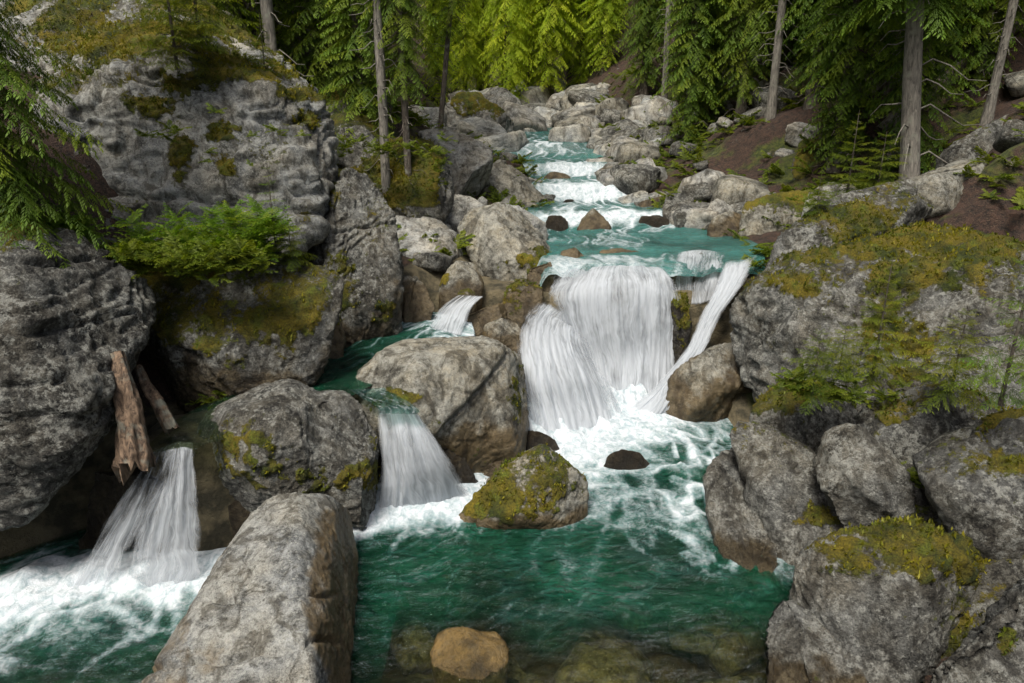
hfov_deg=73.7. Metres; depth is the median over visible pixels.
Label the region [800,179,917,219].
slab rock
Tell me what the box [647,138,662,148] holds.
rubble stone
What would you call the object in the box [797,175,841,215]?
spruce sapling
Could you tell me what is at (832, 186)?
bank rock
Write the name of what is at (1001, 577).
boulder
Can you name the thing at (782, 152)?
rubble stone
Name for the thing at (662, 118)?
rubble stone
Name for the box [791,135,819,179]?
bank rock
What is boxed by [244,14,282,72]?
spruce sapling
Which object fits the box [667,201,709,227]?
rubble stone
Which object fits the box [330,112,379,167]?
shelf boulder
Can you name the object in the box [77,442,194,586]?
waterfall
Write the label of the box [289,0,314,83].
spruce tree
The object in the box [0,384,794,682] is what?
water
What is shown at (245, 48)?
mossy shelf rock
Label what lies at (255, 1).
spruce tree
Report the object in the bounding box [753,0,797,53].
spruce tree
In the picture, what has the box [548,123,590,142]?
rubble stone
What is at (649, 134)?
rubble stone
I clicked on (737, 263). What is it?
waterfall
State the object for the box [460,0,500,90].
spruce tree
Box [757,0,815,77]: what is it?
spruce tree
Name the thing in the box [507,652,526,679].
rubble stone
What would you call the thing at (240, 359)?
ledge rock
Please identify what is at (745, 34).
spruce tree
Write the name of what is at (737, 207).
rubble stone
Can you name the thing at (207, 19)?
spruce sapling
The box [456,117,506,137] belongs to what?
rubble stone
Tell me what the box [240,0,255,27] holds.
spruce tree
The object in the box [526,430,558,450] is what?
foam edge rock
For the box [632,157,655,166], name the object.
rubble stone
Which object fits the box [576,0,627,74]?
spruce tree
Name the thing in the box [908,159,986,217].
slab rock
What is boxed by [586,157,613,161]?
rubble stone
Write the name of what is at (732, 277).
waterfall
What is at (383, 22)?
spruce tree
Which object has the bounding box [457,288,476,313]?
wedged stone
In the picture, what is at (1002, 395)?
spruce sapling
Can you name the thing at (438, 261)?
rubble stone
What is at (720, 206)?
shore stone
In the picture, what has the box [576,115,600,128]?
rubble stone
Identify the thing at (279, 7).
spruce tree
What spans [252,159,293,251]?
spruce sapling
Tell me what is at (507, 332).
russet stone
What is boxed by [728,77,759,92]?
rubble stone
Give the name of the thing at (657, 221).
stream stone
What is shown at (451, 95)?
rubble stone
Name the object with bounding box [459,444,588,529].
mossy wedge boulder
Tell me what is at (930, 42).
spruce tree
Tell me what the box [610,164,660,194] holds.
rubble stone
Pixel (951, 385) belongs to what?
spruce sapling
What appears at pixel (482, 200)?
boulder
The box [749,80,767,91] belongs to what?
rubble stone
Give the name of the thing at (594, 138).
rubble stone
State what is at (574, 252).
lip stone
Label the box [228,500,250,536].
cave rock
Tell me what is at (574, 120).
rubble stone
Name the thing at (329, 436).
gold moss boulder
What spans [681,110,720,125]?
rubble stone
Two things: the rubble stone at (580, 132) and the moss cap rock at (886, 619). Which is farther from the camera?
the rubble stone at (580, 132)
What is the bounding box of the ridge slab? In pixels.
[765,194,932,268]
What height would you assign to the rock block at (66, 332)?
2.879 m
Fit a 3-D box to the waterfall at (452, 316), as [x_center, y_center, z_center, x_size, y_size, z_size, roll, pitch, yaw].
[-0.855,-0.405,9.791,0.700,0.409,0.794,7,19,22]
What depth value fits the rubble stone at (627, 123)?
21.65 m
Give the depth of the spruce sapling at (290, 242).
7.60 m
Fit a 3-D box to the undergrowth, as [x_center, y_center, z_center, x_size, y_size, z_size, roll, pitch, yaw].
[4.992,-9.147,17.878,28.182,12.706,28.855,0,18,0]
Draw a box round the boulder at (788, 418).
[749,378,857,452]
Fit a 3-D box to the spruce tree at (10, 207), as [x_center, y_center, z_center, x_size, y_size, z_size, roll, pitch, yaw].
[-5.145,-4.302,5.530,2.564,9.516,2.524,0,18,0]
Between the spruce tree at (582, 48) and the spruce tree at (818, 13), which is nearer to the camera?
the spruce tree at (818, 13)
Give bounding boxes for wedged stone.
[438,260,483,311]
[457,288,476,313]
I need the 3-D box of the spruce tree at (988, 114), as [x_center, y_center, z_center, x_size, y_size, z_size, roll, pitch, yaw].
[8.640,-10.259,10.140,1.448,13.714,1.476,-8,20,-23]
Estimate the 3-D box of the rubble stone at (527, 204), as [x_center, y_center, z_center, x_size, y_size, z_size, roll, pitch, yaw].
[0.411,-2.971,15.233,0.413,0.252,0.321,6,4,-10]
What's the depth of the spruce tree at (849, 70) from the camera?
13.52 m
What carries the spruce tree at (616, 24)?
on the ground at (210, 500)
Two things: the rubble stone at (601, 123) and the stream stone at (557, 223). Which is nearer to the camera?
the stream stone at (557, 223)
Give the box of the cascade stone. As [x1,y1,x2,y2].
[464,303,506,335]
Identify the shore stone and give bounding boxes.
[638,196,662,206]
[707,198,733,213]
[707,211,740,236]
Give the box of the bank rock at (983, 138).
[935,114,1008,168]
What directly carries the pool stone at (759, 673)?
on the ground at (210, 500)
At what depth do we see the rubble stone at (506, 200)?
14.94 m
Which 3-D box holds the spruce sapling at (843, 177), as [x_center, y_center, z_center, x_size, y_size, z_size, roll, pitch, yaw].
[5.149,-2.713,10.282,0.779,1.463,0.885,7,19,20]
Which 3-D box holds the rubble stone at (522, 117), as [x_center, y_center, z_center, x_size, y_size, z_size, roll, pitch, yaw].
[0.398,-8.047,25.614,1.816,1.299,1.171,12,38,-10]
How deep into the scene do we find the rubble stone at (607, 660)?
5.80 m
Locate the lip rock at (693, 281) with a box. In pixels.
[669,252,720,286]
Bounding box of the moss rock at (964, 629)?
[941,610,979,658]
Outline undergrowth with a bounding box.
[134,7,1023,488]
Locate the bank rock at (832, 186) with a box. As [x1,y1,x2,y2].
[801,182,855,217]
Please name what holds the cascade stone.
on the ground at (210, 500)
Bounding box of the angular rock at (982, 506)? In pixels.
[912,416,1023,559]
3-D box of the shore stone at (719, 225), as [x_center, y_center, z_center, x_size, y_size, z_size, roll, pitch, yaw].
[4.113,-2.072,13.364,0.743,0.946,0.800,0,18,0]
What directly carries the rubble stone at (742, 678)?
on the shadow rock at (803, 644)
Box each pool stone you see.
[378,666,432,678]
[430,626,508,682]
[522,618,632,682]
[645,652,698,682]
[691,651,767,677]
[744,671,766,678]
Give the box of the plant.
[1004,156,1014,166]
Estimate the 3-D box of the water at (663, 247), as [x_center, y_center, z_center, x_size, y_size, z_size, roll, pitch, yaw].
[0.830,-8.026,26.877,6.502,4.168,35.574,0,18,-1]
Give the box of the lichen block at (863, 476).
[812,423,929,527]
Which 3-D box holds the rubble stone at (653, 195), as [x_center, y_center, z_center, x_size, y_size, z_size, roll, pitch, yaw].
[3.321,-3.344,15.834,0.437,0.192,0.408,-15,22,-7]
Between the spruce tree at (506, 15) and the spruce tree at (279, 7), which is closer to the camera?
the spruce tree at (279, 7)
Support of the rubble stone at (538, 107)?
on the ground at (210, 500)
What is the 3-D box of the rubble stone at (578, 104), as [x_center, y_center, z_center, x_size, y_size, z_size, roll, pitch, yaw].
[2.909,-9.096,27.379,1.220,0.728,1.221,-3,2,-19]
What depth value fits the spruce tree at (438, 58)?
32.55 m
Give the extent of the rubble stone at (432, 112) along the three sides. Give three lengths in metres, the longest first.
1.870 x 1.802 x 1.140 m
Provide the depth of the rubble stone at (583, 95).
29.08 m
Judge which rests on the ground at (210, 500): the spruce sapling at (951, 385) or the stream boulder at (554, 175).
the stream boulder at (554, 175)
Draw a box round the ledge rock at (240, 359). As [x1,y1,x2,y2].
[108,228,343,412]
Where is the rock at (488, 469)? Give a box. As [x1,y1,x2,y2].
[481,461,503,476]
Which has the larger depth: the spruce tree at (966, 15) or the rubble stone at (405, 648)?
the spruce tree at (966, 15)
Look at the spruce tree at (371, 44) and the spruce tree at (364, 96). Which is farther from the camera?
the spruce tree at (371, 44)
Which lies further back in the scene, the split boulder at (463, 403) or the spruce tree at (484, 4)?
the spruce tree at (484, 4)
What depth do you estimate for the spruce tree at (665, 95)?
23.06 m
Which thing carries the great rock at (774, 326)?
on the ground at (210, 500)
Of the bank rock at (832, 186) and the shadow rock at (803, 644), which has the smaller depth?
the shadow rock at (803, 644)
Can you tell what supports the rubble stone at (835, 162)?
on the ground at (210, 500)
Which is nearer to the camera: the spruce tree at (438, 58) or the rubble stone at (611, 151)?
the rubble stone at (611, 151)
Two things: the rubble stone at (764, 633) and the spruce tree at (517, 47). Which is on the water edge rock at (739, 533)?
the rubble stone at (764, 633)
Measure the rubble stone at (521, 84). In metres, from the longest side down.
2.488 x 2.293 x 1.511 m
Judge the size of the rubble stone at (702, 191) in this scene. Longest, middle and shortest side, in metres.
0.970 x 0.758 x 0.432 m
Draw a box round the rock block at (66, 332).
[0,211,156,530]
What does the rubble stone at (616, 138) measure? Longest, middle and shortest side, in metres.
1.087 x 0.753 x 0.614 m
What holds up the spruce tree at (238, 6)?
on the ground at (210, 500)
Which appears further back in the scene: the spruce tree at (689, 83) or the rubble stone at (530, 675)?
the spruce tree at (689, 83)
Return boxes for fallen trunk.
[876,21,1020,131]
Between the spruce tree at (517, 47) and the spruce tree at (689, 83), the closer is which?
the spruce tree at (689, 83)
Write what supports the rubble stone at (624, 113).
on the ground at (210, 500)
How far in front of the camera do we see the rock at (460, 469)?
7.85 m
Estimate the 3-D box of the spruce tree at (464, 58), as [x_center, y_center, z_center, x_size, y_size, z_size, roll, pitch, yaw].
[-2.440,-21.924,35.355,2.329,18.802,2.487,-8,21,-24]
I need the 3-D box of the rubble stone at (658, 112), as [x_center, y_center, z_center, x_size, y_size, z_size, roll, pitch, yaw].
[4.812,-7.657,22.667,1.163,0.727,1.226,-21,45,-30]
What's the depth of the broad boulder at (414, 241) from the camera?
11.52 m
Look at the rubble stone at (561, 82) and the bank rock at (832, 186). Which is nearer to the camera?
the bank rock at (832, 186)
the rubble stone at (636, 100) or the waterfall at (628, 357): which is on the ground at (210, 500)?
the rubble stone at (636, 100)
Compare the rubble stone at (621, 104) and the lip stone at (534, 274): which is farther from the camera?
the rubble stone at (621, 104)
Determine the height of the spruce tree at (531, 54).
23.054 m
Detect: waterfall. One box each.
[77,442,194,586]
[379,405,462,507]
[433,296,480,334]
[521,305,611,431]
[529,307,614,416]
[552,265,674,393]
[564,270,663,374]
[633,261,749,413]
[644,261,745,397]
[677,250,718,303]
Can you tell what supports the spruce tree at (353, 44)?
on the ground at (210, 500)
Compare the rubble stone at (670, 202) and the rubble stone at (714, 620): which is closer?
the rubble stone at (714, 620)
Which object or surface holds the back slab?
on the ground at (210, 500)
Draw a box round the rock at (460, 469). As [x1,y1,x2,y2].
[377,443,477,483]
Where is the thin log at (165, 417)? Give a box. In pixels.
[134,364,179,435]
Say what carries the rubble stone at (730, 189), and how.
on the ground at (210, 500)
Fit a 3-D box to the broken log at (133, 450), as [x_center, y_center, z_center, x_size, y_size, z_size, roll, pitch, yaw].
[-3.353,0.658,6.010,0.328,1.084,0.620,-3,18,-10]
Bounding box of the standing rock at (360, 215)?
[302,168,403,348]
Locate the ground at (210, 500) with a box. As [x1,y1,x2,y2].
[0,0,1023,682]
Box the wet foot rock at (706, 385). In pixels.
[666,343,751,421]
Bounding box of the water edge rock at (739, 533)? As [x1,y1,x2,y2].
[703,447,781,649]
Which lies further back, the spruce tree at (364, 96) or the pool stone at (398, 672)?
the spruce tree at (364, 96)
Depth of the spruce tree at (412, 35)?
24.15 m
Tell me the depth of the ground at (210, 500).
9.62 m
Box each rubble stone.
[389,620,434,674]
[407,673,431,679]
[408,105,446,126]
[414,252,452,272]
[448,90,462,99]
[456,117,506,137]
[476,130,528,151]
[479,86,497,93]
[500,152,517,160]
[501,196,513,204]
[502,101,547,131]
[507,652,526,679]
[512,76,533,91]
[513,86,549,104]
[519,673,541,682]
[521,202,537,206]
[524,103,545,108]
[524,128,537,131]
[532,73,566,94]
[533,106,558,111]
[534,108,556,120]
[543,194,555,201]
[545,90,564,107]
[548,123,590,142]
[550,97,562,110]
[551,115,570,126]
[553,630,654,682]
[554,116,594,126]
[557,104,595,116]
[559,95,572,109]
[563,83,607,96]
[566,88,609,105]
[573,102,598,106]
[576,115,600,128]
[579,84,608,90]
[586,135,612,148]
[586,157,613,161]
[588,135,601,144]
[591,128,602,135]
[593,143,611,155]
[594,98,628,116]
[596,122,604,127]
[596,169,613,185]
[599,108,621,124]
[600,118,639,135]
[605,141,623,159]
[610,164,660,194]
[611,135,637,142]
[613,128,647,139]
[614,141,660,163]
[618,191,648,203]
[619,108,628,118]
[627,98,673,123]
[631,95,651,106]
[632,120,649,127]
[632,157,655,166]
[640,96,678,116]
[642,126,681,146]
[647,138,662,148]
[648,191,666,198]
[654,166,667,182]
[657,116,671,125]
[662,193,693,217]
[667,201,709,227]
[668,141,695,156]
[668,624,715,654]
[669,208,718,228]
[678,168,724,192]
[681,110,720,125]
[682,182,712,201]
[693,160,708,170]
[698,127,707,138]
[698,622,736,635]
[701,624,763,677]
[702,675,766,682]
[705,619,725,622]
[707,123,720,134]
[708,174,770,204]
[711,100,733,114]
[716,116,732,128]
[717,76,734,90]
[725,620,765,654]
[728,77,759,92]
[729,200,753,214]
[734,104,766,124]
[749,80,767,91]
[749,85,797,109]
[752,52,772,66]
[758,627,767,648]
[773,148,794,156]
[784,122,818,147]
[825,151,851,166]
[992,119,1023,152]
[1003,70,1023,96]
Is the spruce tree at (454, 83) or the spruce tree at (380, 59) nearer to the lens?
the spruce tree at (380, 59)
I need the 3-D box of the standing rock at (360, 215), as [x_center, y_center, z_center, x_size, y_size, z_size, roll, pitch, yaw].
[-2.478,-0.907,10.291,1.429,3.358,2.707,-6,19,-19]
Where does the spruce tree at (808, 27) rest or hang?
on the ground at (210, 500)
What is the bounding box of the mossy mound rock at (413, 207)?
[338,137,454,221]
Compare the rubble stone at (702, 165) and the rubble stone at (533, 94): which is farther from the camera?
the rubble stone at (533, 94)
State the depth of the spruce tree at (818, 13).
15.58 m
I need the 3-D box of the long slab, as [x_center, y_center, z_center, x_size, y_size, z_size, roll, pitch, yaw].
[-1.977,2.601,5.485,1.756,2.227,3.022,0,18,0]
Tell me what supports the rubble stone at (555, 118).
on the ground at (210, 500)
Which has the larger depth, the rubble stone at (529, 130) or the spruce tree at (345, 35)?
the rubble stone at (529, 130)
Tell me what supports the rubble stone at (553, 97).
on the ground at (210, 500)
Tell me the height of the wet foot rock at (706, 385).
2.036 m
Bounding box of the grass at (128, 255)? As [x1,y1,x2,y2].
[103,230,278,285]
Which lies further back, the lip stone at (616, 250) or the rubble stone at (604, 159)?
the rubble stone at (604, 159)
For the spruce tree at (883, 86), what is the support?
on the ground at (210, 500)
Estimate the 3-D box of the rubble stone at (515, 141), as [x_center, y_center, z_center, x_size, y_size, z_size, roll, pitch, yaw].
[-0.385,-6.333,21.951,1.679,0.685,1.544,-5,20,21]
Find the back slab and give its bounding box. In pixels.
[509,204,548,239]
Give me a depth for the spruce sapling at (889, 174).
10.43 m
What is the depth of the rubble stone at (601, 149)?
20.74 m
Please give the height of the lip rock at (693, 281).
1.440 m
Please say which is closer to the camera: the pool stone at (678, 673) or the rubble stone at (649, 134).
the pool stone at (678, 673)
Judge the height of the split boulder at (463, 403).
2.963 m
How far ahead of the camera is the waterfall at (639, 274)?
10.25 m
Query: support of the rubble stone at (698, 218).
on the ground at (210, 500)
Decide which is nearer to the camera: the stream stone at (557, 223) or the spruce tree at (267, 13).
the spruce tree at (267, 13)
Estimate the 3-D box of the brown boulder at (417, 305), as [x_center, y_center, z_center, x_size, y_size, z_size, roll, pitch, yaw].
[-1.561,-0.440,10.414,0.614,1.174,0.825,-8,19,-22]
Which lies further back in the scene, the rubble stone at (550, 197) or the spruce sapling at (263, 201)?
the rubble stone at (550, 197)
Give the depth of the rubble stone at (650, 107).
22.00 m
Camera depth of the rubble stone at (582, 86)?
30.02 m
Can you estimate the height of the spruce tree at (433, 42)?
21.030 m
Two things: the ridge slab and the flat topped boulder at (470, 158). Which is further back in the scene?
the flat topped boulder at (470, 158)
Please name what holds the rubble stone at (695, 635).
on the rubble stone at (752, 647)
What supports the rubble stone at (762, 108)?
on the ground at (210, 500)
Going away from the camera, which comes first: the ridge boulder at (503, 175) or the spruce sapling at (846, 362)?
the spruce sapling at (846, 362)
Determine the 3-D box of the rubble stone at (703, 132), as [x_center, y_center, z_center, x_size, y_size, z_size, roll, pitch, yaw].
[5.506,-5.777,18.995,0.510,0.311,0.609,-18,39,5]
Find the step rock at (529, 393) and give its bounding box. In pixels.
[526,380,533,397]
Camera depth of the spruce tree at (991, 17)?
13.16 m
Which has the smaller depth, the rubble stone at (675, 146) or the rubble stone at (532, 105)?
the rubble stone at (675, 146)
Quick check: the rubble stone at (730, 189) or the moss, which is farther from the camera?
the rubble stone at (730, 189)
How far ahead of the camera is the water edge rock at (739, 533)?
6.81 m
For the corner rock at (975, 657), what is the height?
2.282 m
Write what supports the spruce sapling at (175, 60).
on the cliff rock at (137, 171)
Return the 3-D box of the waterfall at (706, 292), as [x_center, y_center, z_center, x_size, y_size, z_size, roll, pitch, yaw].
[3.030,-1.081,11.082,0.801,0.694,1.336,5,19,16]
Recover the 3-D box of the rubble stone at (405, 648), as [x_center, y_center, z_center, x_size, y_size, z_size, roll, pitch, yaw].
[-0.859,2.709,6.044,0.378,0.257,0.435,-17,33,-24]
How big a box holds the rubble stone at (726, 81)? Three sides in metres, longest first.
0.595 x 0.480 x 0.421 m
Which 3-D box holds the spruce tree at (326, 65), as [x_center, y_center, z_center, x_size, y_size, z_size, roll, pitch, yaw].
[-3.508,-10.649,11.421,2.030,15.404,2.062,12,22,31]
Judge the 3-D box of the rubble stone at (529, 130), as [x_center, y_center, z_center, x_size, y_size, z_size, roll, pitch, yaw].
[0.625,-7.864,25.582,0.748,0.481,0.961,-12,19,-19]
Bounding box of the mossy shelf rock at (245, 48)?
[218,35,264,59]
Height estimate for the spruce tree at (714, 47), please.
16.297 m
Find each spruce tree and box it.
[0,0,140,268]
[211,0,261,36]
[229,0,244,20]
[232,0,316,78]
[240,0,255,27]
[244,0,304,75]
[246,0,263,42]
[275,0,375,112]
[288,0,315,78]
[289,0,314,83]
[315,0,399,143]
[326,0,373,77]
[345,1,371,85]
[350,0,399,200]
[351,0,441,184]
[360,7,375,72]
[372,0,392,59]
[383,0,420,104]
[383,1,391,56]
[384,0,425,71]
[412,0,457,103]
[419,1,448,84]
[421,0,474,128]
[438,0,473,92]
[448,0,487,91]
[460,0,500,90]
[467,0,503,90]
[477,0,537,102]
[490,2,518,88]
[496,1,538,85]
[509,0,557,87]
[517,0,587,95]
[546,0,585,82]
[559,0,600,87]
[574,0,609,64]
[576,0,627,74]
[600,0,627,43]
[617,0,676,95]
[626,0,679,53]
[650,0,735,143]
[654,0,677,98]
[660,0,738,110]
[674,0,749,128]
[703,0,787,118]
[752,0,799,121]
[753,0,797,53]
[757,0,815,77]
[770,0,869,109]
[785,0,847,61]
[794,0,903,173]
[832,0,995,180]
[856,0,995,181]
[861,0,905,94]
[867,27,933,160]
[899,0,971,55]
[940,0,1023,104]
[942,0,987,24]
[967,0,1021,125]
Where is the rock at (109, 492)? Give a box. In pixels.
[78,468,166,551]
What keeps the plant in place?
on the ground at (210, 500)
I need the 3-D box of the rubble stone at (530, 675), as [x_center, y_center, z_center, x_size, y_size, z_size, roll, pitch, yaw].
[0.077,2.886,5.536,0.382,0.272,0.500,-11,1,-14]
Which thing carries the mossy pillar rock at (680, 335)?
on the ground at (210, 500)
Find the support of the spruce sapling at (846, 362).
on the great rock at (774, 326)
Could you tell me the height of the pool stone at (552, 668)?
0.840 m
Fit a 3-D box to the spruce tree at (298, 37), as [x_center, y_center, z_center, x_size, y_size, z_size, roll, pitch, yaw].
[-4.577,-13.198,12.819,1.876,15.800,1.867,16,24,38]
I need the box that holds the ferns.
[40,195,300,278]
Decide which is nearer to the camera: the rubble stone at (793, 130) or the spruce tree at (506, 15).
the rubble stone at (793, 130)
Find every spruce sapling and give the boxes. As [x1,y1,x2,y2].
[123,0,220,71]
[139,0,262,54]
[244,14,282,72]
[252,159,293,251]
[270,214,318,271]
[784,328,850,414]
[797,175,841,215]
[811,324,865,392]
[824,110,870,198]
[835,260,919,390]
[838,133,910,192]
[905,309,1009,418]
[952,244,1023,409]
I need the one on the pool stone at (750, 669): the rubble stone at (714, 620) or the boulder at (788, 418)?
the rubble stone at (714, 620)
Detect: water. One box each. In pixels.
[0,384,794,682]
[151,312,475,453]
[493,128,764,286]
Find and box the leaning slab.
[729,421,842,565]
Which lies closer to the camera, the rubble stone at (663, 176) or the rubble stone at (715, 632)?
the rubble stone at (715, 632)
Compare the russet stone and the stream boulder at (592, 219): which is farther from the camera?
the stream boulder at (592, 219)
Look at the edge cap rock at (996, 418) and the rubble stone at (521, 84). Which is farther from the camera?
the rubble stone at (521, 84)
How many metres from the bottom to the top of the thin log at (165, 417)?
0.625 m
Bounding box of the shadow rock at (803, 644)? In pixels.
[765,599,868,682]
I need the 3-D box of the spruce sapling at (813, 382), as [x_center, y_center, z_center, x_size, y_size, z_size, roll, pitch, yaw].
[2.947,0.250,6.621,0.699,0.780,0.630,-5,19,-14]
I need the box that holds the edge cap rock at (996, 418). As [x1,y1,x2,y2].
[969,408,1023,444]
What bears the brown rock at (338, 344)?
on the ground at (210, 500)
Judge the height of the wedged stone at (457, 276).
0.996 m
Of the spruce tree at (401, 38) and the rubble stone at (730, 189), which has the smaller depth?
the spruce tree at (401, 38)
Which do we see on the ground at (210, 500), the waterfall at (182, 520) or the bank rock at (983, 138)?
the bank rock at (983, 138)
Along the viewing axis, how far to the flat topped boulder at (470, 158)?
14.93 m
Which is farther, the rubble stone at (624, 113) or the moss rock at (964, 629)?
the rubble stone at (624, 113)
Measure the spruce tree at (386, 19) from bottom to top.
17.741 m
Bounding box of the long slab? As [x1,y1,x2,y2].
[141,492,358,682]
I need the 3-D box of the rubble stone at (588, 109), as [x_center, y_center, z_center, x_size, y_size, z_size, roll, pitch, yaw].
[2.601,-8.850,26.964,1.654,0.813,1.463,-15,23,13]
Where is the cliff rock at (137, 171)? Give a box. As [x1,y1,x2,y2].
[0,0,338,256]
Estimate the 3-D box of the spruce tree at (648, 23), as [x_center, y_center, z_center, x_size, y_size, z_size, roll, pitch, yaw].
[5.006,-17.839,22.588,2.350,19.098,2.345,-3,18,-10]
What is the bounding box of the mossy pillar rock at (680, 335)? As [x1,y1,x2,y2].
[670,292,691,364]
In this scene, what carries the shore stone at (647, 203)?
on the ground at (210, 500)
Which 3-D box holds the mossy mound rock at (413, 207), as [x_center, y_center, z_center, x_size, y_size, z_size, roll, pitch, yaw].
[-2.221,-3.020,12.998,2.364,1.714,2.722,0,18,0]
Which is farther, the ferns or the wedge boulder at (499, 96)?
the wedge boulder at (499, 96)
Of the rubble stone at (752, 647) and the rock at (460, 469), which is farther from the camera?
the rock at (460, 469)
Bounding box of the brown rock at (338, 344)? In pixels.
[328,318,345,358]
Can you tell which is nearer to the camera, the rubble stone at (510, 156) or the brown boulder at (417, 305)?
the brown boulder at (417, 305)
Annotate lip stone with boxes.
[527,262,554,291]
[553,248,583,285]
[599,248,644,278]
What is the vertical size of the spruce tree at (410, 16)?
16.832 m
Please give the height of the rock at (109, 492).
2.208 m
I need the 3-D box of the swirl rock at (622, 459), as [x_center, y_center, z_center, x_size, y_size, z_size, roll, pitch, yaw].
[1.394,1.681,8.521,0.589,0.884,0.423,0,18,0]
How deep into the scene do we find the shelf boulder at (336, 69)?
14.49 m
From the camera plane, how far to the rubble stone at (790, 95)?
17.47 m
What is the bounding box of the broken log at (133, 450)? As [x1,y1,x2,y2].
[110,350,155,485]
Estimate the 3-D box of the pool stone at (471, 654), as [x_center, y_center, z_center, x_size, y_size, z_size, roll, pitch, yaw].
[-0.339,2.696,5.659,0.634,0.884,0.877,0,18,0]
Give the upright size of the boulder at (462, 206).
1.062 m
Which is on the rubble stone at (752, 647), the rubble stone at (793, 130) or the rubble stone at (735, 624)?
the rubble stone at (735, 624)
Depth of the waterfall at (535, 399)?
9.68 m
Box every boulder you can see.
[197,379,378,530]
[313,53,353,82]
[315,82,367,114]
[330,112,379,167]
[353,335,529,472]
[395,215,465,258]
[401,275,434,322]
[418,128,492,195]
[445,91,513,132]
[445,194,482,232]
[457,202,549,281]
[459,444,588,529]
[478,196,487,205]
[480,159,545,202]
[483,87,521,107]
[544,171,570,178]
[577,208,610,229]
[600,162,620,168]
[738,189,811,236]
[749,378,857,452]
[967,555,1023,624]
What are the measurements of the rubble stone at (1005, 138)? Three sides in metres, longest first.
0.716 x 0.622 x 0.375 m
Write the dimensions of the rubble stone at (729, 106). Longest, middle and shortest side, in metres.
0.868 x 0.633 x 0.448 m
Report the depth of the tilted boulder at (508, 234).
11.38 m
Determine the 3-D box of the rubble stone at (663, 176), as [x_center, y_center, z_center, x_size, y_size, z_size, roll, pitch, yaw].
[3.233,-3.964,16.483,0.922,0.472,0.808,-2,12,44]
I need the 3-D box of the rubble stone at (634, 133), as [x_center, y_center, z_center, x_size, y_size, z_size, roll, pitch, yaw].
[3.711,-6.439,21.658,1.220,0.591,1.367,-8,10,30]
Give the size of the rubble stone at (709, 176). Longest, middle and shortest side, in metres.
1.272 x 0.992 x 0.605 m
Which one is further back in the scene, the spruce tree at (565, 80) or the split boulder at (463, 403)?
the spruce tree at (565, 80)
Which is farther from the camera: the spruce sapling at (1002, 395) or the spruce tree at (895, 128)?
the spruce tree at (895, 128)
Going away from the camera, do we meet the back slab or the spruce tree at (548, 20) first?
the back slab
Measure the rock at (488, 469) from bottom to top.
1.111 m
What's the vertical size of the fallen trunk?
2.179 m
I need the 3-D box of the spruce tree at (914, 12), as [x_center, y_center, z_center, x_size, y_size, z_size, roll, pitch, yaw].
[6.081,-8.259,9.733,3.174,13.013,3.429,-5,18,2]
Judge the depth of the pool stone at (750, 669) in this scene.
6.22 m
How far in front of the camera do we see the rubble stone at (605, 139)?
21.38 m
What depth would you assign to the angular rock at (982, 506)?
5.51 m
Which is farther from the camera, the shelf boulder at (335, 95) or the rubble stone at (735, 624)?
the shelf boulder at (335, 95)
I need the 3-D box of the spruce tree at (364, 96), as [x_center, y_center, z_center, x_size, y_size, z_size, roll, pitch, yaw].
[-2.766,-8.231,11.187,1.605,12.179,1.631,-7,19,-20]
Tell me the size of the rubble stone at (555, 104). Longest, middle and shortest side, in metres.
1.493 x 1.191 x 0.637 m
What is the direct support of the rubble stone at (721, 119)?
on the ground at (210, 500)
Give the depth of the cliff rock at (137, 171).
8.65 m
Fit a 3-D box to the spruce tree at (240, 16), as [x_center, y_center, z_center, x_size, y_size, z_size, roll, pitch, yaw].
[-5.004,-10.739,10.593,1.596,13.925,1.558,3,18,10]
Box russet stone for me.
[482,317,522,359]
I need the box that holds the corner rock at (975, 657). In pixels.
[930,578,1023,682]
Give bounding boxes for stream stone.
[546,215,567,230]
[639,215,668,227]
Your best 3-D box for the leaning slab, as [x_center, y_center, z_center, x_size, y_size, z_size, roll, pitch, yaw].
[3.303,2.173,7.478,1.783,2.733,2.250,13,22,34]
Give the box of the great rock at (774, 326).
[729,222,1023,412]
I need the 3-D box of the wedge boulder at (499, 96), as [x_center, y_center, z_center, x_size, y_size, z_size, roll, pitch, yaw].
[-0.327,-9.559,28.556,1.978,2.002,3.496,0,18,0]
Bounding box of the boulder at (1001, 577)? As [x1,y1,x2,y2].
[967,555,1023,624]
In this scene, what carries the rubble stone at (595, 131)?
on the ground at (210, 500)
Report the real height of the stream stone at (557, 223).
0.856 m
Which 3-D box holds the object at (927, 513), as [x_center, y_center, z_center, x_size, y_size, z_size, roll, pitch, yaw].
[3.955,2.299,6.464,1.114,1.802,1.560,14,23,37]
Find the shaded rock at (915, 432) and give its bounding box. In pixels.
[855,383,998,500]
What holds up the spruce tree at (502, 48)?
on the ground at (210, 500)
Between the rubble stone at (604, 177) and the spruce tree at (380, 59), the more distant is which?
the rubble stone at (604, 177)
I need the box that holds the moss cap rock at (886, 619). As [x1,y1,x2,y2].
[789,518,984,682]
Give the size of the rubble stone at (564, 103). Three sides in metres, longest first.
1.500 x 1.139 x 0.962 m
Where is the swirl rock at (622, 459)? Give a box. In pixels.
[604,449,649,469]
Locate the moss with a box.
[0,0,1023,655]
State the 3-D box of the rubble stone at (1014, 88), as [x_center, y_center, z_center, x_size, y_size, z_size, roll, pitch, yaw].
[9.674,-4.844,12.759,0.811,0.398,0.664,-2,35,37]
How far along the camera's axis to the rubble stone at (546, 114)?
27.53 m
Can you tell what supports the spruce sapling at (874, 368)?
on the undergrowth

